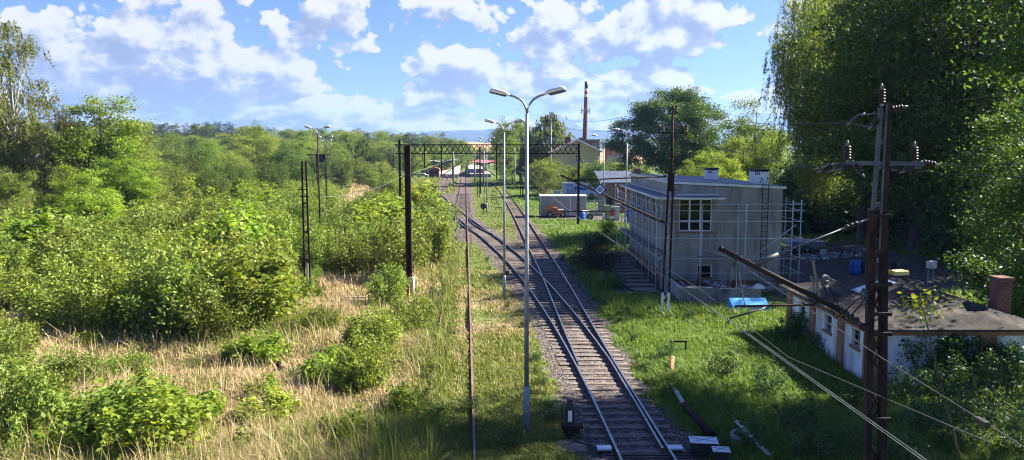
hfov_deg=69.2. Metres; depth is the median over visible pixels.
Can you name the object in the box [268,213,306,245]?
leafy shrub
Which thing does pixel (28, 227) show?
maple shrub
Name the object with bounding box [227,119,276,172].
broadleaf tree
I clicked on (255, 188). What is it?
leafy shrub
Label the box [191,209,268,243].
leafy shrub
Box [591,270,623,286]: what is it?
fern
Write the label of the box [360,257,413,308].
leafy shrub
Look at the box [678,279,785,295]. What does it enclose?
rubble
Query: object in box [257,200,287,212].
leafy shrub
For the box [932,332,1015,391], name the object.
shade shrub
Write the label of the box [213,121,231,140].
pine tree
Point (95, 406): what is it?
maple shrub
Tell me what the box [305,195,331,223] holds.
leafy shrub
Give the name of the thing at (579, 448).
timber platform
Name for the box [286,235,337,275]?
leafy shrub
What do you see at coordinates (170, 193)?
leafy shrub
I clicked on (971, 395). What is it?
tall weed
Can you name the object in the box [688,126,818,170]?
overhead wire
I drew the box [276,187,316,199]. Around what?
leafy shrub
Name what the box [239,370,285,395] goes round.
maple shrub
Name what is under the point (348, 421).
maple shrub
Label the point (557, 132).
poplar tree
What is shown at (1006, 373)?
tall weed
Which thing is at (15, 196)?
broadleaf tree
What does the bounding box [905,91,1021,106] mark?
overhead wire
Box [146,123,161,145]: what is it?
pine tree
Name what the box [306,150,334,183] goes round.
bushy tree
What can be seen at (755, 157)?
overhead wire
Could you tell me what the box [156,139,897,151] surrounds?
foothills
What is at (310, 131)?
broadleaf tree
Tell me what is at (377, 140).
broadleaf tree
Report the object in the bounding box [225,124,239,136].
pine tree
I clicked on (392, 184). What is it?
leafy shrub
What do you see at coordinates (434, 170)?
brick shelter
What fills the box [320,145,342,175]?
broadleaf tree
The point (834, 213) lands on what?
shade shrub
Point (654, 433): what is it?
railway turnout
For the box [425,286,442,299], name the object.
tall weed
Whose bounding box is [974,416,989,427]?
wire clamp
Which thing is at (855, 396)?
tall weed
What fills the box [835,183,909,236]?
shade shrub
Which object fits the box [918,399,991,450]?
tall weed
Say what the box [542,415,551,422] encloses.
tall weed
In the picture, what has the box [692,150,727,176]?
maple tree
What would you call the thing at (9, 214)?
leafy shrub
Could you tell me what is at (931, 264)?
meter box
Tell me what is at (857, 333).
window
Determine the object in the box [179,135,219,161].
broadleaf tree
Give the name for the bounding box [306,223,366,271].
leafy shrub
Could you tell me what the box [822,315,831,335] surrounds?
window
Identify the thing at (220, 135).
broadleaf tree
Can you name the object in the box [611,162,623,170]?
maple tree
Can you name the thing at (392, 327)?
leafy shrub
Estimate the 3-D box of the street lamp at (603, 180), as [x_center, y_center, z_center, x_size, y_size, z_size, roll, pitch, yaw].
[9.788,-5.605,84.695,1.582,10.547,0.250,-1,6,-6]
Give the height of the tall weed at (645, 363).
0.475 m
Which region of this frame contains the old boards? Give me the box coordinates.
[339,294,368,301]
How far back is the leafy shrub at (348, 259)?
49.60 m
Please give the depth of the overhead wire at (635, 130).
49.53 m
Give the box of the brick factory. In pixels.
[578,138,599,148]
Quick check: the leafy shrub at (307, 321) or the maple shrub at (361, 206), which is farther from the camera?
the maple shrub at (361, 206)
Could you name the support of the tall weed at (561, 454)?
on the ground at (911, 263)
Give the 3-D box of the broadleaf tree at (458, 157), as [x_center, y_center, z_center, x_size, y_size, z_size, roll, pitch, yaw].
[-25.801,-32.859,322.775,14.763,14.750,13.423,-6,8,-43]
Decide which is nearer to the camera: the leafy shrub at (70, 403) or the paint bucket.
the leafy shrub at (70, 403)
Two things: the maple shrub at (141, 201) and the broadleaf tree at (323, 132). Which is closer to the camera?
the maple shrub at (141, 201)
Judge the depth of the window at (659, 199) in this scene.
49.52 m
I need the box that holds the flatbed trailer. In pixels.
[781,239,832,252]
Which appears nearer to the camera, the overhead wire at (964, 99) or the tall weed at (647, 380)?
the overhead wire at (964, 99)
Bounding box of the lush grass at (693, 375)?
[493,178,1023,459]
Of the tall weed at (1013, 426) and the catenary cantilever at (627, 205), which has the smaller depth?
the tall weed at (1013, 426)
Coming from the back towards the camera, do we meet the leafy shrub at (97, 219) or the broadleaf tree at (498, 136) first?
the broadleaf tree at (498, 136)
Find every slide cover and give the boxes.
[596,445,611,454]
[667,445,683,453]
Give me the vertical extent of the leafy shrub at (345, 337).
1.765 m
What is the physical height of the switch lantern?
1.300 m
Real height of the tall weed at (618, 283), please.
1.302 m
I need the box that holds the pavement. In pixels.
[660,273,761,304]
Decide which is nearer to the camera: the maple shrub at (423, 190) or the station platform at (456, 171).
the maple shrub at (423, 190)
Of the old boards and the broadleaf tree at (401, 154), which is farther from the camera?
the broadleaf tree at (401, 154)
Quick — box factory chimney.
[581,81,589,138]
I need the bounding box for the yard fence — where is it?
[586,199,604,213]
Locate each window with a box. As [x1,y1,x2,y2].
[653,199,655,216]
[659,199,661,218]
[679,199,711,230]
[697,265,711,276]
[797,302,804,319]
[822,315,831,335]
[849,329,859,351]
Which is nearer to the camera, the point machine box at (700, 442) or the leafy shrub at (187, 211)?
the point machine box at (700, 442)
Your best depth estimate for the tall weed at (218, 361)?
29.37 m
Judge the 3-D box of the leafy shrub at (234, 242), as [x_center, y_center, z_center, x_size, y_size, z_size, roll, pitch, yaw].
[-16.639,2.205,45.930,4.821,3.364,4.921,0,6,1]
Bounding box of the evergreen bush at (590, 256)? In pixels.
[564,228,628,272]
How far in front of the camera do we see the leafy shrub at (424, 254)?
51.28 m
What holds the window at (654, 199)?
in the signal building
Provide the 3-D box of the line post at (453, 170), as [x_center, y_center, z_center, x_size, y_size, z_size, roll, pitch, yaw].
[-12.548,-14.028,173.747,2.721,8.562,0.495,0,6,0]
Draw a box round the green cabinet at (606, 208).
[604,205,609,219]
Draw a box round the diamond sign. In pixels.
[594,183,606,195]
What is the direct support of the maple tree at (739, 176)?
on the ground at (911, 263)
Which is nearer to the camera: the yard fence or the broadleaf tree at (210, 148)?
the yard fence
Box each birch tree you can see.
[0,17,78,216]
[31,102,88,203]
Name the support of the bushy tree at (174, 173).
on the ground at (911, 263)
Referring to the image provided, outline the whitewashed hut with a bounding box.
[779,275,1023,386]
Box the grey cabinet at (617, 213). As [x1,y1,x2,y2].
[615,206,619,219]
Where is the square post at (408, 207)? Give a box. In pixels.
[403,145,414,296]
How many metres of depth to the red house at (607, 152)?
208.93 m
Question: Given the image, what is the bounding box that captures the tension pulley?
[779,254,867,459]
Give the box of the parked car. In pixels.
[417,173,428,177]
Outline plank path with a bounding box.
[608,255,656,289]
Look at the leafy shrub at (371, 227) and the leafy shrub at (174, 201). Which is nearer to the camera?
the leafy shrub at (371, 227)
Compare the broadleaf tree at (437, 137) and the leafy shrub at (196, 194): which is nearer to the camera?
the leafy shrub at (196, 194)
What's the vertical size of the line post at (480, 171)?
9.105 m
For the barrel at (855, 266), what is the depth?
51.70 m
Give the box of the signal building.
[619,168,786,287]
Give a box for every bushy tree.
[155,161,201,196]
[164,149,212,191]
[192,163,232,207]
[216,159,256,197]
[253,158,294,192]
[263,141,312,180]
[276,153,314,184]
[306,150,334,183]
[328,155,354,188]
[345,156,370,184]
[355,163,380,185]
[364,148,390,168]
[372,159,389,178]
[521,155,565,193]
[542,159,570,192]
[582,160,612,187]
[594,158,617,182]
[702,146,757,170]
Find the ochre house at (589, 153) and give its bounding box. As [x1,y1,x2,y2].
[548,137,603,184]
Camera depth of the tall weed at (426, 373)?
27.49 m
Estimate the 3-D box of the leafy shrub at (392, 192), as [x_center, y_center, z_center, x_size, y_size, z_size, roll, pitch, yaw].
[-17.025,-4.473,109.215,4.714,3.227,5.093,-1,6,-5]
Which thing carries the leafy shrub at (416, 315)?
on the ground at (911, 263)
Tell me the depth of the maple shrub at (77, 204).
60.48 m
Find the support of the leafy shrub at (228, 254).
on the ground at (911, 263)
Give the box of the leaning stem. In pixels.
[897,278,961,459]
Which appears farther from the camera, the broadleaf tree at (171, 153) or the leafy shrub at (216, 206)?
the broadleaf tree at (171, 153)
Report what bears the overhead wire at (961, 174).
attached to the catenary mast at (881, 285)
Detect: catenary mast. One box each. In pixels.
[658,105,687,313]
[816,83,939,459]
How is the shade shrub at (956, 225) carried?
on the ground at (911, 263)
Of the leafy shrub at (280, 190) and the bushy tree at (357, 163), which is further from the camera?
the bushy tree at (357, 163)
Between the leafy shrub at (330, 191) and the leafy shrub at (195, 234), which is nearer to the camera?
the leafy shrub at (195, 234)
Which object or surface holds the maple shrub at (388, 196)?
on the ground at (911, 263)
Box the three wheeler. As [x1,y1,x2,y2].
[547,206,565,216]
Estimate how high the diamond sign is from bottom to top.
0.700 m
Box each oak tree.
[771,0,945,241]
[794,0,1023,251]
[812,0,1023,195]
[832,0,1023,249]
[922,77,1023,313]
[932,0,1023,117]
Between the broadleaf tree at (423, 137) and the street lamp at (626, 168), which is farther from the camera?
the broadleaf tree at (423, 137)
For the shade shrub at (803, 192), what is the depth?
76.08 m
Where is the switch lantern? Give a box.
[561,398,613,450]
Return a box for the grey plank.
[712,393,769,455]
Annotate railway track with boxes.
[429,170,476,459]
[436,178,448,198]
[437,193,515,253]
[495,185,553,253]
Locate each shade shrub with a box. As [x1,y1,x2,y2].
[762,150,811,207]
[771,310,808,342]
[782,192,841,234]
[783,181,854,232]
[795,176,857,232]
[808,179,879,234]
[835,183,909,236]
[849,183,939,247]
[893,322,968,390]
[897,184,1014,262]
[921,191,1016,260]
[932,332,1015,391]
[938,231,1023,317]
[948,197,1023,270]
[981,315,1023,389]
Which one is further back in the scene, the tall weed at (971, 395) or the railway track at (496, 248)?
the railway track at (496, 248)
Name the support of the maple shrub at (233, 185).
on the ground at (911, 263)
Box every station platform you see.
[433,165,460,177]
[468,164,490,176]
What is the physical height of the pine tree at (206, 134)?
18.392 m
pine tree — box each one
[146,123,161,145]
[151,124,165,142]
[157,123,173,135]
[163,125,179,145]
[173,123,181,139]
[178,123,193,138]
[185,122,205,143]
[199,122,215,141]
[210,121,223,140]
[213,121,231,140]
[219,122,235,136]
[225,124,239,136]
[277,130,289,145]
[360,132,374,146]
[401,131,415,143]
[406,131,419,149]
[438,132,447,150]
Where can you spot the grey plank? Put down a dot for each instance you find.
(749, 435)
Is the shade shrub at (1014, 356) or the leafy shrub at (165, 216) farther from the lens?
the leafy shrub at (165, 216)
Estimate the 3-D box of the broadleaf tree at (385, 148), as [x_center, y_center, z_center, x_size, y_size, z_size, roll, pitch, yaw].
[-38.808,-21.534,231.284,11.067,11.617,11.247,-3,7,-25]
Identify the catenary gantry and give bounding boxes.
[395,139,583,223]
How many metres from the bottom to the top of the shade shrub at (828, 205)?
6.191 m
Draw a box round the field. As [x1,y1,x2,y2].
[463,142,714,163]
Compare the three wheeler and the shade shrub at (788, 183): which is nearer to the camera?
the shade shrub at (788, 183)
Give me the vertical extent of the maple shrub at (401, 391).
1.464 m
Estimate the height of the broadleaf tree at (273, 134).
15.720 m
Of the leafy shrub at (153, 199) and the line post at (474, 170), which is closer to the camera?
the leafy shrub at (153, 199)
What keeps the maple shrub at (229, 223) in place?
on the ground at (911, 263)
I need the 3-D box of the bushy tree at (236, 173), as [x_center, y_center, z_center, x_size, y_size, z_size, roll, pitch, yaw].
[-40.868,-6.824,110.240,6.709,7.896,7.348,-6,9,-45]
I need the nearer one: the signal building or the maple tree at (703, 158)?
the signal building
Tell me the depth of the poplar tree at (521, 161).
196.71 m
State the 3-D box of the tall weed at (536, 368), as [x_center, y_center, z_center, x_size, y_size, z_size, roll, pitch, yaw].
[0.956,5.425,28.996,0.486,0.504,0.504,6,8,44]
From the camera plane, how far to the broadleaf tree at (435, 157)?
271.49 m
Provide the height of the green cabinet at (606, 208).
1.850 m
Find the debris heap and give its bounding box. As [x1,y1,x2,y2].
[786,247,876,262]
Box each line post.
[453,152,462,186]
[472,149,480,193]
[474,154,475,186]
[477,146,487,196]
[483,150,485,184]
[506,148,514,188]
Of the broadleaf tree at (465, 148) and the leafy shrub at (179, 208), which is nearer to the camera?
the leafy shrub at (179, 208)
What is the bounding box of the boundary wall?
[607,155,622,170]
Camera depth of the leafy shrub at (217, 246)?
41.97 m
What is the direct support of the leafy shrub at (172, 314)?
on the ground at (911, 263)
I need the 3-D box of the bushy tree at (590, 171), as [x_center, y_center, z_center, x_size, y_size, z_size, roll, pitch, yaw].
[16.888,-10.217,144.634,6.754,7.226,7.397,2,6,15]
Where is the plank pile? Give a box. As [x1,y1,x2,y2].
[622,289,660,295]
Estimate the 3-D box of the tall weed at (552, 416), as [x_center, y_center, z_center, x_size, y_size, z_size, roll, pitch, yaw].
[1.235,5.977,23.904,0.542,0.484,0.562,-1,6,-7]
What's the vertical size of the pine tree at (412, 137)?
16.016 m
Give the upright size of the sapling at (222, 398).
1.564 m
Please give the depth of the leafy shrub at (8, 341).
28.20 m
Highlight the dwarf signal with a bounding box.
[480,203,485,213]
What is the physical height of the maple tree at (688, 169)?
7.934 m
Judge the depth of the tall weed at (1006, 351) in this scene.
26.52 m
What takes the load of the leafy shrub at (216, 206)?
on the ground at (911, 263)
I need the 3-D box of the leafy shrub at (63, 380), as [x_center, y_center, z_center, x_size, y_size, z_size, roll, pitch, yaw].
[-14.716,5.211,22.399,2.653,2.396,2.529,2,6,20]
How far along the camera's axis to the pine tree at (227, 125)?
387.63 m
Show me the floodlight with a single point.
(899, 272)
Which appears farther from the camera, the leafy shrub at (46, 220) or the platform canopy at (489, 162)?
the platform canopy at (489, 162)
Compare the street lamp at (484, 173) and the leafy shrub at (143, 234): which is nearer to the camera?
the leafy shrub at (143, 234)
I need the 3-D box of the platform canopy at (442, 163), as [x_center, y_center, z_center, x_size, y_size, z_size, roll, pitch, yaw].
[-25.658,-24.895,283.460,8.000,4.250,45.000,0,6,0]
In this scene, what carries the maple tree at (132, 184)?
on the ground at (911, 263)
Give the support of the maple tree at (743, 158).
on the ground at (911, 263)
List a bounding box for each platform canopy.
[431,159,455,170]
[471,159,497,171]
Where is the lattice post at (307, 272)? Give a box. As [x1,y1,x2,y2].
[298,161,310,282]
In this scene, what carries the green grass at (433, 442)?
on the ground at (911, 263)
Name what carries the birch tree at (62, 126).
on the ground at (911, 263)
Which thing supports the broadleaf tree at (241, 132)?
on the ground at (911, 263)
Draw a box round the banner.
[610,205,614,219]
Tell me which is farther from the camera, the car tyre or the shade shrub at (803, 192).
the car tyre
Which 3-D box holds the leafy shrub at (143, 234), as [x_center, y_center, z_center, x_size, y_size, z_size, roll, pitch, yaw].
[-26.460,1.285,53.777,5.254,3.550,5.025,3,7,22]
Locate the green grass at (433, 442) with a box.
[0,173,598,459]
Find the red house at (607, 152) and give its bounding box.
[602,147,627,160]
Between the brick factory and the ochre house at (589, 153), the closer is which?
the ochre house at (589, 153)
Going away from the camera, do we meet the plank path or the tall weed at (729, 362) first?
the tall weed at (729, 362)
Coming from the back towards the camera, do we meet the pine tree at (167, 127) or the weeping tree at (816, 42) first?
the pine tree at (167, 127)
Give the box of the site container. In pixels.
[539,194,586,215]
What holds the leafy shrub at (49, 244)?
on the ground at (911, 263)
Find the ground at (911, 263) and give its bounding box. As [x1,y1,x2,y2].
[5,153,1020,459]
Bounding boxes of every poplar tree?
[337,132,356,171]
[348,134,364,171]
[353,136,375,176]
[499,121,540,182]
[519,112,575,177]
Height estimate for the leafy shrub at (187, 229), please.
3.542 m
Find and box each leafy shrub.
[0,202,40,234]
[0,230,44,269]
[0,241,49,288]
[0,253,137,335]
[0,255,10,284]
[0,266,36,310]
[0,306,45,356]
[0,317,46,366]
[0,344,86,391]
[0,351,68,457]
[0,360,83,422]
[1,222,39,268]
[2,206,38,228]
[8,258,39,289]
[9,215,101,287]
[26,209,79,232]
[36,377,94,423]
[38,226,126,291]
[43,236,110,271]
[43,244,143,317]
[44,211,141,253]
[45,348,106,388]
[47,249,156,338]
[70,206,121,234]
[77,222,125,242]
[92,213,139,225]
[101,347,158,378]
[105,232,155,275]
[110,230,162,277]
[111,199,169,244]
[112,223,169,252]
[114,250,179,306]
[115,227,220,329]
[116,247,226,341]
[122,202,178,224]
[122,226,191,263]
[128,200,198,225]
[141,201,191,229]
[143,196,177,212]
[151,224,292,331]
[155,191,188,213]
[156,230,211,252]
[158,185,194,207]
[163,199,222,236]
[163,220,214,253]
[171,206,209,219]
[172,235,252,275]
[177,274,270,343]
[178,182,210,208]
[181,222,207,240]
[183,208,227,227]
[185,197,215,214]
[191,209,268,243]
[205,193,241,211]
[210,197,251,224]
[211,196,242,214]
[211,237,264,269]
[212,194,266,223]
[216,235,274,278]
[230,234,288,253]
[233,245,325,318]
[242,167,262,180]
[243,183,275,204]
[243,187,274,203]
[247,202,294,231]
[247,209,330,269]
[249,230,300,276]
[254,182,284,195]
[256,199,304,224]
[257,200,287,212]
[263,191,297,217]
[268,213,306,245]
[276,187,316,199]
[277,179,304,194]
[278,310,322,336]
[284,192,329,223]
[285,182,325,208]
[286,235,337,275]
[293,212,348,240]
[294,212,325,227]
[296,277,325,299]
[296,304,328,318]
[298,176,322,188]
[298,223,338,252]
[300,264,323,282]
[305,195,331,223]
[305,208,376,242]
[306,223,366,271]
[307,169,330,184]
[308,183,339,209]
[309,304,340,329]
[311,183,343,206]
[314,176,341,192]
[314,179,334,195]
[317,202,360,226]
[323,229,374,276]
[332,327,400,390]
[338,211,422,272]
[339,194,363,215]
[339,299,409,353]
[339,317,386,355]
[358,214,394,265]
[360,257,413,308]
[363,171,390,191]
[363,193,371,202]
[369,190,381,195]
[369,210,431,278]
[375,227,435,272]
[378,163,396,183]
[380,189,404,200]
[381,285,440,334]
[383,171,402,191]
[388,177,404,193]
[392,178,421,192]
[403,192,464,235]
[403,207,457,264]
[403,210,436,224]
[411,195,440,212]
[412,206,459,246]
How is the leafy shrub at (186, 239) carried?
on the ground at (911, 263)
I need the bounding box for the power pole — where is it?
[545,112,556,175]
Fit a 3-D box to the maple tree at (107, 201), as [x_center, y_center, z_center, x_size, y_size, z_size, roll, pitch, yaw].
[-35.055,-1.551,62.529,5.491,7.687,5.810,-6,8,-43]
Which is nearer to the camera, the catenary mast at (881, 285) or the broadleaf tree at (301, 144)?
the catenary mast at (881, 285)
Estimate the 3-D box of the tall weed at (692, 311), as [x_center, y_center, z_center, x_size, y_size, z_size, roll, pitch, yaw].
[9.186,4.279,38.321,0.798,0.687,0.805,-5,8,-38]
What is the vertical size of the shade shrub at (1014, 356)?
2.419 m
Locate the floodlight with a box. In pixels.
[877,244,908,281]
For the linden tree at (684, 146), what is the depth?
132.96 m
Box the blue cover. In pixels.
[727,298,769,311]
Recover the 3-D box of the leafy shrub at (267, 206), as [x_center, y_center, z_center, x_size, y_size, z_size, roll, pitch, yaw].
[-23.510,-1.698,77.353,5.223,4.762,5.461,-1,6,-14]
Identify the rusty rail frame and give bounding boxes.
[670,340,686,351]
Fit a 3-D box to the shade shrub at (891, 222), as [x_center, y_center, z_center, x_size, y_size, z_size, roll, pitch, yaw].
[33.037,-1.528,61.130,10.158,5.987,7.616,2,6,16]
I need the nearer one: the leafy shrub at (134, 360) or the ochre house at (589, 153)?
the leafy shrub at (134, 360)
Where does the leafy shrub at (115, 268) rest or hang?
on the ground at (911, 263)
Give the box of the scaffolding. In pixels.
[616,187,804,289]
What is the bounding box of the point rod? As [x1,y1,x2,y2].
[603,454,708,458]
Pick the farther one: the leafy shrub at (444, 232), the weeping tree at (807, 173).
the weeping tree at (807, 173)
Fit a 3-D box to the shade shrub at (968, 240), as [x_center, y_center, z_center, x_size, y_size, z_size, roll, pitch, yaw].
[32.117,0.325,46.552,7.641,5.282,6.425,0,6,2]
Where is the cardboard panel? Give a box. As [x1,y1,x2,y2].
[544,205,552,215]
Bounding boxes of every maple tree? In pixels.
[26,162,94,218]
[41,91,161,202]
[58,166,127,221]
[82,134,163,209]
[564,165,582,182]
[571,162,594,182]
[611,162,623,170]
[628,159,651,173]
[674,158,711,175]
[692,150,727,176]
[714,156,748,180]
[715,134,772,180]
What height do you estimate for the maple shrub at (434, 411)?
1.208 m
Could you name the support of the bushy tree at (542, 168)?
on the ground at (911, 263)
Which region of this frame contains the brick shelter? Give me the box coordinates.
[428,167,440,177]
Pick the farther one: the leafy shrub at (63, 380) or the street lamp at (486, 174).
the street lamp at (486, 174)
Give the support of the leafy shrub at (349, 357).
on the ground at (911, 263)
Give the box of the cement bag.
[751,284,764,288]
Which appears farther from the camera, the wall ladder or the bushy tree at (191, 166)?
the bushy tree at (191, 166)
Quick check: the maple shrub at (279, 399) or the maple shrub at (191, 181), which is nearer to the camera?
the maple shrub at (279, 399)
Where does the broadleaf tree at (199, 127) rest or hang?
on the ground at (911, 263)
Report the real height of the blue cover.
0.720 m
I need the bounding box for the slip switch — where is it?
[452,213,502,241]
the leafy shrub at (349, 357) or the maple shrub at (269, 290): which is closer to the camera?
the leafy shrub at (349, 357)
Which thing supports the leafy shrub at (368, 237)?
on the ground at (911, 263)
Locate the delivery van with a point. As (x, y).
(587, 191)
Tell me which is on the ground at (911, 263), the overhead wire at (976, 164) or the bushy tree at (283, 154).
the bushy tree at (283, 154)
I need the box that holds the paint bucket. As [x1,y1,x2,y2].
[820,248,827,253]
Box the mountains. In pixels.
[403,128,788,142]
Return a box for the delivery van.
[562,182,597,196]
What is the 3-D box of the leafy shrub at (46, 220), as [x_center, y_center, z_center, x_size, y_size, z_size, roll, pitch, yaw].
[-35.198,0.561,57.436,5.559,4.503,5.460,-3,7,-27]
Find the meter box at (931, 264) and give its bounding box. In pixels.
[926,260,936,284]
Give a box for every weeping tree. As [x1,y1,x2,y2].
[758,0,871,231]
[778,0,891,185]
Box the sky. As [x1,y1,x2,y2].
[0,0,1019,139]
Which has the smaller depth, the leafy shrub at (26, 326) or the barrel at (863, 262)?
the leafy shrub at (26, 326)
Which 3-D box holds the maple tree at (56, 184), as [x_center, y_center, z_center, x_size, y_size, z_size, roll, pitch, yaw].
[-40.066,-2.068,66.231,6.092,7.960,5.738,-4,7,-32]
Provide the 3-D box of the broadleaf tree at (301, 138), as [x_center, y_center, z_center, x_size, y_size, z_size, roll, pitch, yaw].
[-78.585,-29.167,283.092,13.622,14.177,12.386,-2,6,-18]
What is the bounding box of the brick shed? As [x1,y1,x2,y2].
[594,171,631,212]
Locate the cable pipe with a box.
[669,355,715,436]
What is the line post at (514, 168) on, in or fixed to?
on the ground at (911, 263)
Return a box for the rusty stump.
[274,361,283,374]
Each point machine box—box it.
[688,436,718,454]
[711,446,730,459]
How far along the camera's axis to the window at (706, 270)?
46.69 m
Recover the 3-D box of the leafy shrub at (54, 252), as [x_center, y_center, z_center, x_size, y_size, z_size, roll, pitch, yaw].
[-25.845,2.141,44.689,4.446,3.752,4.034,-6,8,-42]
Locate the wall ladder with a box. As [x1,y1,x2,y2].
[759,177,768,275]
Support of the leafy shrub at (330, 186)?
on the ground at (911, 263)
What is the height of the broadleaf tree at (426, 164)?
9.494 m
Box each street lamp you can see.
[304,125,330,221]
[318,136,332,202]
[320,140,331,186]
[477,140,490,202]
[478,137,494,212]
[484,118,523,299]
[489,86,566,431]
[592,134,604,224]
[614,128,627,227]
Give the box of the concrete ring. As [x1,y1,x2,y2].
[730,429,759,442]
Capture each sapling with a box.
[203,378,228,416]
[230,415,258,449]
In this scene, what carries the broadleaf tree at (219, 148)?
on the ground at (911, 263)
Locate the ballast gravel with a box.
[476,242,708,459]
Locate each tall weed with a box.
[183,355,204,368]
[210,357,228,367]
[282,366,300,380]
[377,394,386,408]
[415,366,433,382]
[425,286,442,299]
[457,392,480,411]
[494,420,530,453]
[531,364,542,373]
[533,351,541,360]
[534,372,548,385]
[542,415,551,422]
[543,397,554,406]
[543,408,557,421]
[555,404,565,419]
[555,447,574,459]
[573,429,582,436]
[609,272,626,289]
[620,315,628,321]
[630,331,641,339]
[630,357,639,365]
[640,359,652,367]
[641,375,650,383]
[654,340,680,359]
[683,306,695,318]
[696,445,707,455]
[704,350,742,377]
[736,411,781,450]
[750,362,790,394]
[769,393,824,433]
[799,329,826,351]
[833,380,862,408]
[872,420,929,459]
[876,363,924,399]
[896,389,945,435]
[908,355,982,403]
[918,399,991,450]
[953,373,1023,432]
[961,349,997,379]
[961,351,1023,407]
[965,338,1023,388]
[987,398,1023,455]
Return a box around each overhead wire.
[530,178,921,459]
[534,181,926,459]
[549,118,658,130]
[550,106,666,121]
[559,117,685,130]
[568,191,990,443]
[590,186,729,257]
[663,125,838,168]
[676,105,848,123]
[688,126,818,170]
[731,258,1023,446]
[894,169,1023,177]
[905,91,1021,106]
[936,164,1016,164]
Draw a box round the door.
[606,197,611,210]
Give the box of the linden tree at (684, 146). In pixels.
[598,85,736,175]
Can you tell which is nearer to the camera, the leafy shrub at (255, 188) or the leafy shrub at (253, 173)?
the leafy shrub at (255, 188)
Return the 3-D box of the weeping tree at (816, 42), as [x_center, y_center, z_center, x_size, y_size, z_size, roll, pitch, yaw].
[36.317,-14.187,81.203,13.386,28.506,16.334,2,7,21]
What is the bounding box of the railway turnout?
[492,252,693,459]
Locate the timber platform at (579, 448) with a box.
[558,440,586,454]
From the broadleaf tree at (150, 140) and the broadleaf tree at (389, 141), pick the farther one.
the broadleaf tree at (389, 141)
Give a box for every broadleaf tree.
[0,166,40,225]
[115,132,169,176]
[117,127,153,144]
[138,145,176,185]
[146,169,167,197]
[152,131,186,160]
[153,138,167,156]
[154,134,195,171]
[178,135,201,155]
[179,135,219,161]
[183,137,219,169]
[189,123,205,140]
[196,139,226,163]
[200,123,218,138]
[209,150,245,179]
[211,132,232,160]
[220,134,235,160]
[220,134,258,172]
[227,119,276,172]
[238,126,255,139]
[250,133,288,171]
[254,130,278,145]
[270,129,291,146]
[271,139,301,160]
[283,128,297,141]
[287,138,315,172]
[291,130,320,150]
[293,129,322,145]
[294,135,316,153]
[302,141,329,163]
[306,127,326,144]
[316,140,333,153]
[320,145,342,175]
[326,141,354,172]
[327,129,344,139]
[328,130,350,151]
[334,131,353,140]
[336,129,367,138]
[369,130,386,146]
[372,143,389,158]
[375,129,395,141]
[375,143,402,172]
[379,139,395,152]
[389,143,403,171]
[391,132,418,157]
[401,146,423,176]
[410,134,428,147]
[414,150,434,172]
[419,135,441,159]
[425,146,448,167]
[429,133,447,146]
[437,147,457,169]
[443,137,467,166]
[454,137,473,169]
[463,154,473,167]
[475,154,484,164]
[477,145,492,164]
[485,114,524,185]
[485,150,498,165]
[495,148,518,180]
[713,95,793,165]
[747,130,799,184]
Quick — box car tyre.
[586,214,592,219]
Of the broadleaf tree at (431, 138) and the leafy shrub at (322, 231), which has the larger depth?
the broadleaf tree at (431, 138)
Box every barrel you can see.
[580,212,584,219]
[624,212,629,223]
[849,259,860,274]
[861,260,865,273]
[890,259,896,269]
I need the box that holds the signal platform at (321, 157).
[306,154,331,189]
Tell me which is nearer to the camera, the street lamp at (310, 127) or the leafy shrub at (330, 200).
the street lamp at (310, 127)
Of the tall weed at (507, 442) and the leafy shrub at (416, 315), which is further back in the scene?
the leafy shrub at (416, 315)
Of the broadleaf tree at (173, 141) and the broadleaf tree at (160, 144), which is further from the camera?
the broadleaf tree at (160, 144)
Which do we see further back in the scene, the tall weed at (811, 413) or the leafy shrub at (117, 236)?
the leafy shrub at (117, 236)
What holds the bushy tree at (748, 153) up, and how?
on the ground at (911, 263)
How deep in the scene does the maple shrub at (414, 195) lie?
89.02 m
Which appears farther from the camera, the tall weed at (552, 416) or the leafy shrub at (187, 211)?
the leafy shrub at (187, 211)
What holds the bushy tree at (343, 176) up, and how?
on the ground at (911, 263)
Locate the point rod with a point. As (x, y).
(657, 455)
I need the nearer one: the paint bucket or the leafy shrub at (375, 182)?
the paint bucket
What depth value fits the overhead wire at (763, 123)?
18.17 m
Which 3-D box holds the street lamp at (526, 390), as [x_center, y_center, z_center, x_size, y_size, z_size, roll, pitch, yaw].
[0.446,1.058,22.462,2.444,10.638,0.250,3,7,24]
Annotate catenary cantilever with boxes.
[560,175,667,223]
[718,218,871,334]
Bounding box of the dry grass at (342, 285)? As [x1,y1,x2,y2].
[0,177,1011,459]
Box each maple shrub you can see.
[0,203,90,261]
[0,250,11,276]
[26,379,151,457]
[46,199,117,228]
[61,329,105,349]
[69,367,176,429]
[90,379,218,459]
[115,193,144,218]
[126,198,153,214]
[132,375,226,434]
[158,175,219,211]
[176,201,217,216]
[183,199,302,268]
[191,244,308,335]
[215,332,258,364]
[219,181,291,214]
[226,177,272,199]
[228,382,306,424]
[229,328,296,366]
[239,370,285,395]
[297,350,344,390]
[318,402,385,440]
[322,343,351,367]
[333,361,379,396]
[341,367,388,391]
[348,194,431,245]
[348,203,390,219]
[350,190,413,217]
[384,379,434,417]
[392,180,431,202]
[395,179,450,211]
[402,400,450,435]
[597,217,617,232]

